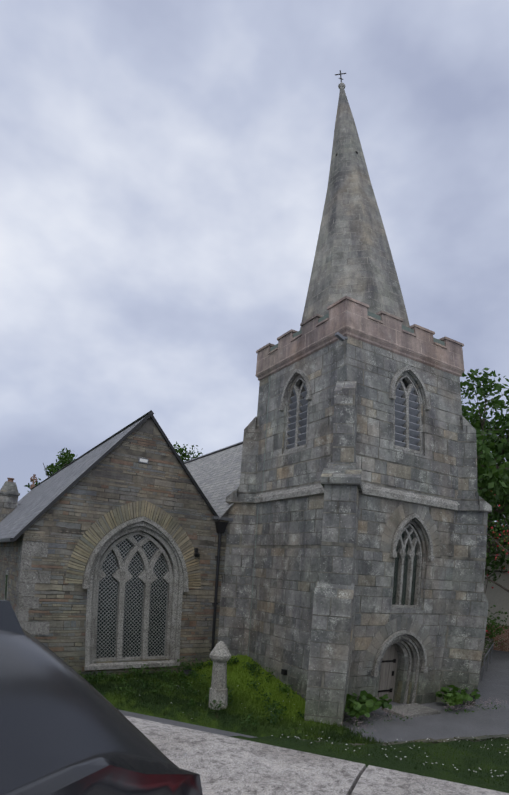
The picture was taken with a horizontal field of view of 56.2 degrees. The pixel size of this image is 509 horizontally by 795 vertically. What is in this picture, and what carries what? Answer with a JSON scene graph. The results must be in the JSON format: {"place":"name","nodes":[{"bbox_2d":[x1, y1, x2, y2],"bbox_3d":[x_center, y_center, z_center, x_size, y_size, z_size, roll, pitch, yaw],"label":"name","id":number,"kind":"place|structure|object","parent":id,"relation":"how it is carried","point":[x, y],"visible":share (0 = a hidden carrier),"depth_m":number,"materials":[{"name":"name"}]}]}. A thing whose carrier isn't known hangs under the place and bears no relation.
{"place":"outdoors","nodes":[
{"label":"outdoors","id":0,"kind":"place"},
{"bbox_2d":[0,481,19,521],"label":"chimney","id":1,"kind":"object","parent":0,"point":[9,493],"visible":0.78,"depth_m":30.07,"materials":[{"name":"stone"}]},
{"bbox_2d":[16,417,228,676],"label":"gable wall","id":2,"kind":"structure","parent":0,"point":[119,475],"depth_m":15.71,"materials":[{"name":"grey stone"}]},
{"bbox_2d":[65,500,200,587],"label":"gable voussoirs","id":3,"kind":"object","parent":2,"relation":"attached to","point":[97,531],"visible":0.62,"depth_m":15.76,"materials":[{"name":"beige stone"}]},
{"bbox_2d":[82,516,188,669],"bbox_3d":[-3.832,6.148,15.355,3.457,4.492,0.588,14,-22,-28],"label":"window tracery","id":4,"kind":"object","parent":2,"relation":"attached to","point":[176,580],"visible":1,"depth_m":15.40,"materials":[{"name":"grey stone"}]},
{"bbox_2d":[96,535,167,657],"bbox_3d":[-3.956,6.306,15.508,2.951,3.998,0.306,15,-22,-29],"label":"leaded window glass","id":5,"kind":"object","parent":4,"relation":"in","point":[108,612],"depth_m":15.37,"materials":[{"name":"grey glass"}]},
{"bbox_2d":[194,548,199,556],"bbox_3d":[-1.993,5.346,16.452,0.167,0.285,0.206,15,-22,-29],"label":"wall lamp","id":6,"kind":"object","parent":2,"relation":"attached to","point":[196,554],"visible":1,"depth_m":16.40,"materials":[{"name":"black metal"}]},
{"bbox_2d":[0,0,508,521],"label":"sky","id":7,"kind":"structure","parent":0,"point":[165,164],"materials":[{"name":"grey"}]},
{"bbox_2d":[248,382,269,654],"bbox_3d":[0.162,3.953,17.117,0.129,10.197,0.311,15,-22,-29],"label":"tower conductor","id":8,"kind":"object","parent":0,"point":[257,518],"visible":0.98,"depth_m":17.07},
{"bbox_2d":[25,367,508,584],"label":"tree","id":9,"kind":"object","parent":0,"point":[491,446],"depth_m":26.24,"materials":[{"name":"green plant"}]},
{"bbox_2d":[119,650,508,742],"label":"tarmac path","id":10,"kind":"structure","parent":0,"point":[493,684],"depth_m":12.04,"materials":[{"name":"grey asphalt"}]},
{"bbox_2d":[0,537,19,612],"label":"church walls","id":11,"kind":"structure","parent":10,"relation":"on","point":[9,553],"depth_m":15.81,"materials":[{"name":"grey stone"}]},
{"bbox_2d":[4,570,9,599],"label":"aisle side windows","id":12,"kind":"structure","parent":11,"relation":"attached to","point":[6,584],"depth_m":16.01,"materials":[{"name":"glass"}]},
{"bbox_2d":[7,474,37,488],"bbox_3d":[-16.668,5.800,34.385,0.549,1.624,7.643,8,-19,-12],"label":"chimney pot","id":13,"kind":"object","parent":11,"relation":"on","point":[33,477],"visible":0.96,"depth_m":37.72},
{"bbox_2d":[15,541,50,634],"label":"corner quoins","id":14,"kind":"object","parent":11,"relation":"attached to","point":[29,579],"visible":0.62,"depth_m":13.74,"materials":[{"name":"stone"}]},
{"bbox_2d":[0,413,242,538],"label":"church roofs","id":15,"kind":"structure","parent":11,"relation":"on","point":[216,476],"depth_m":21.07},
{"bbox_2d":[0,410,242,542],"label":"roof trim","id":16,"kind":"structure","parent":11,"relation":"on","point":[147,415],"depth_m":16.97,"materials":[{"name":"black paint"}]},
{"bbox_2d":[138,457,148,463],"bbox_3d":[-3.829,2.176,16.449,0.350,0.173,0.041,14,-22,-28],"label":"security light","id":17,"kind":"object","parent":11,"relation":"attached to","point":[143,460],"visible":0.93,"depth_m":16.43,"materials":[{"name":"white paint"}]},
{"bbox_2d":[209,521,227,661],"bbox_3d":[-1.322,6.733,16.360,0.355,4.795,0.377,15,-22,-29],"label":"downpipe","id":18,"kind":"object","parent":11,"relation":"attached to","point":[221,527],"visible":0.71,"depth_m":16.61,"materials":[{"name":"black metal"}]},
{"bbox_2d":[75,657,303,726],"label":"weeds","id":19,"kind":"object","parent":10,"relation":"on","point":[252,667],"visible":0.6,"depth_m":13.25,"materials":[{"name":"green plant"}]},
{"bbox_2d":[117,669,286,709],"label":"ground floodlights","id":20,"kind":"object","parent":10,"relation":"on","point":[283,672],"visible":0.5,"depth_m":14.73,"materials":[{"name":"black paint"}]},
{"bbox_2d":[85,655,373,743],"bbox_3d":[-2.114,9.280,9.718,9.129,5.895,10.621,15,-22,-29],"label":"grass patch","id":21,"kind":"object","parent":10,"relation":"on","point":[162,708],"visible":0.21,"depth_m":11.30,"materials":[{"name":"green plant"}]},
{"bbox_2d":[208,641,230,709],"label":"stone pillar","id":22,"kind":"structure","parent":21,"relation":"on","point":[220,655],"depth_m":11.38,"materials":[{"name":"stone"}]},
{"bbox_2d":[84,652,508,784],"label":"grass blades","id":23,"kind":"object","parent":21,"relation":"on","point":[198,686],"depth_m":11.68,"materials":[{"name":"green plant"}]},
{"bbox_2d":[247,336,461,712],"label":"tower wall","id":24,"kind":"structure","parent":10,"relation":"on","point":[287,552],"depth_m":14.99,"materials":[{"name":"grey stone"}]},
{"bbox_2d":[334,332,347,340],"bbox_3d":[2.733,-1.894,14.986,0.460,0.212,0.142,15,-22,-29],"label":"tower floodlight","id":25,"kind":"object","parent":24,"relation":"attached to","point":[339,336],"visible":1,"depth_m":14.92,"materials":[{"name":"grey metal"}]},
{"bbox_2d":[287,382,419,604],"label":"tower glazing","id":26,"kind":"structure","parent":24,"relation":"in","point":[414,433],"depth_m":15.76,"materials":[{"name":"grey glass"}]},
{"bbox_2d":[300,87,409,329],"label":"spire","id":27,"kind":"structure","parent":24,"relation":"on","point":[353,258],"depth_m":18.84,"materials":[{"name":"stone"}]},
{"bbox_2d":[338,82,344,88],"bbox_3d":[4.452,-15.884,24.332,0.385,0.636,0.348,15,-22,-29],"label":"spire finial","id":28,"kind":"object","parent":27,"relation":"on","point":[341,84],"visible":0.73,"depth_m":24.19,"materials":[{"name":"grey stone"}]},
{"bbox_2d":[253,483,459,510],"bbox_3d":[3.454,3.745,16.887,5.369,0.483,5.565,15,-22,-29],"label":"string course","id":29,"kind":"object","parent":24,"relation":"attached to","point":[383,493],"visible":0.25,"depth_m":14.98,"materials":[{"name":"grey stone"}]},
{"bbox_2d":[279,366,434,703],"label":"stone window surrounds","id":30,"kind":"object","parent":24,"relation":"attached to","point":[404,542],"depth_m":14.71,"materials":[{"name":"grey stone"}]},
{"bbox_2d":[255,296,464,380],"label":"battlement parapet","id":31,"kind":"structure","parent":24,"relation":"on","point":[349,317],"depth_m":16.46,"materials":[{"name":"brown stone"}]},
{"bbox_2d":[377,645,397,700],"bbox_3d":[3.756,7.947,13.863,1.054,1.623,0.291,15,-22,-29],"label":"tower door","id":32,"kind":"structure","parent":24,"relation":"in","point":[388,672],"depth_m":13.89,"materials":[{"name":"grey wood"}]},
{"bbox_2d":[362,502,440,670],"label":"tower voussoirs","id":33,"kind":"object","parent":24,"relation":"attached to","point":[401,512],"visible":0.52,"depth_m":14.08,"materials":[{"name":"grey stone"}]},
{"bbox_2d":[218,381,491,725],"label":"buttresses","id":34,"kind":"structure","parent":10,"relation":"on","point":[333,618],"depth_m":14.29,"materials":[{"name":"grey stone"}]},
{"bbox_2d":[300,734,508,745],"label":"lawn edging stones","id":35,"kind":"object","parent":10,"relation":"on","point":[478,738],"visible":0.23,"depth_m":9.88,"materials":[{"name":"stone"}]},
{"bbox_2d":[381,703,440,718],"bbox_3d":[4.222,8.447,12.864,1.504,0.126,0.942,15,-22,-29],"label":"doorstep","id":36,"kind":"object","parent":10,"relation":"on","point":[415,710],"visible":0.79,"depth_m":12.75,"materials":[{"name":"stone"}]},
{"bbox_2d":[341,685,506,734],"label":"shrubs","id":37,"kind":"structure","parent":10,"relation":"on","point":[365,703],"depth_m":12.11,"materials":[{"name":"green plant"}]},
{"bbox_2d":[481,637,493,667],"bbox_3d":[11.015,12.417,23.110,0.560,0.816,14.442,-6,-22,28],"label":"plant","id":38,"kind":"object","parent":10,"relation":"on","point":[487,649],"depth_m":23.40,"materials":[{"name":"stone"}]},
{"bbox_2d":[481,643,493,680],"bbox_3d":[9.855,11.095,20.138,0.245,0.950,5.250,-6,-22,28],"label":"garden handrail","id":39,"kind":"object","parent":10,"relation":"on","point":[487,660],"visible":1,"depth_m":20.07,"materials":[{"name":"grey metal"}]},
{"bbox_2d":[485,477,508,631],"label":"foliage","id":40,"kind":"object","parent":10,"relation":"on","point":[505,540],"depth_m":17.38,"materials":[{"name":"green plant"}]},
{"bbox_2d":[270,311,444,350],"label":"battlement gaps","id":41,"kind":"object","parent":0,"point":[373,315],"visible":0.08,"depth_m":16.54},
{"bbox_2d":[228,736,508,792],"bbox_3d":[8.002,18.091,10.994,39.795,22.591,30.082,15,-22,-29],"label":"lawn bank","id":42,"kind":"structure","parent":0,"point":[436,771],"depth_m":8.28,"materials":[{"name":"green plant"}]},
{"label":"garden bed soil","id":43,"kind":"structure","parent":0,"visible":0},
{"bbox_2d":[482,605,507,656],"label":"garden shrubs","id":44,"kind":"object","parent":43,"relation":"on","point":[489,626],"visible":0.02,"depth_m":25.65,"materials":[{"name":"green plant"}]},
{"bbox_3d":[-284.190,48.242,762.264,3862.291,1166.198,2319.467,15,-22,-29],"label":"ground","id":45,"kind":"structure","parent":0,"visible":0},
{"bbox_2d":[484,528,508,651],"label":"house walls","id":46,"kind":"structure","parent":45,"relation":"on","point":[497,596],"depth_m":27.80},
{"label":"road","id":47,"kind":"structure","parent":0,"visible":0},
{"bbox_2d":[0,629,202,794],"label":"car body","id":48,"kind":"object","parent":47,"relation":"on","point":[66,728],"visible":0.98,"depth_m":0.81,"materials":[{"name":"grey metal"}]},
{"bbox_2d":[0,600,24,635],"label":"window","id":49,"kind":"structure","parent":48,"relation":"attached to","point":[9,621],"depth_m":0.97,"materials":[{"name":"grey glass"}]},
{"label":"wall rubble","id":50,"kind":"object","parent":47,"relation":"on","visible":0},
{"bbox_2d":[124,715,508,794],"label":"wall coping","id":51,"kind":"object","parent":50,"relation":"on","point":[222,765],"depth_m":1.35,"materials":[{"name":"stone"}]}
]}

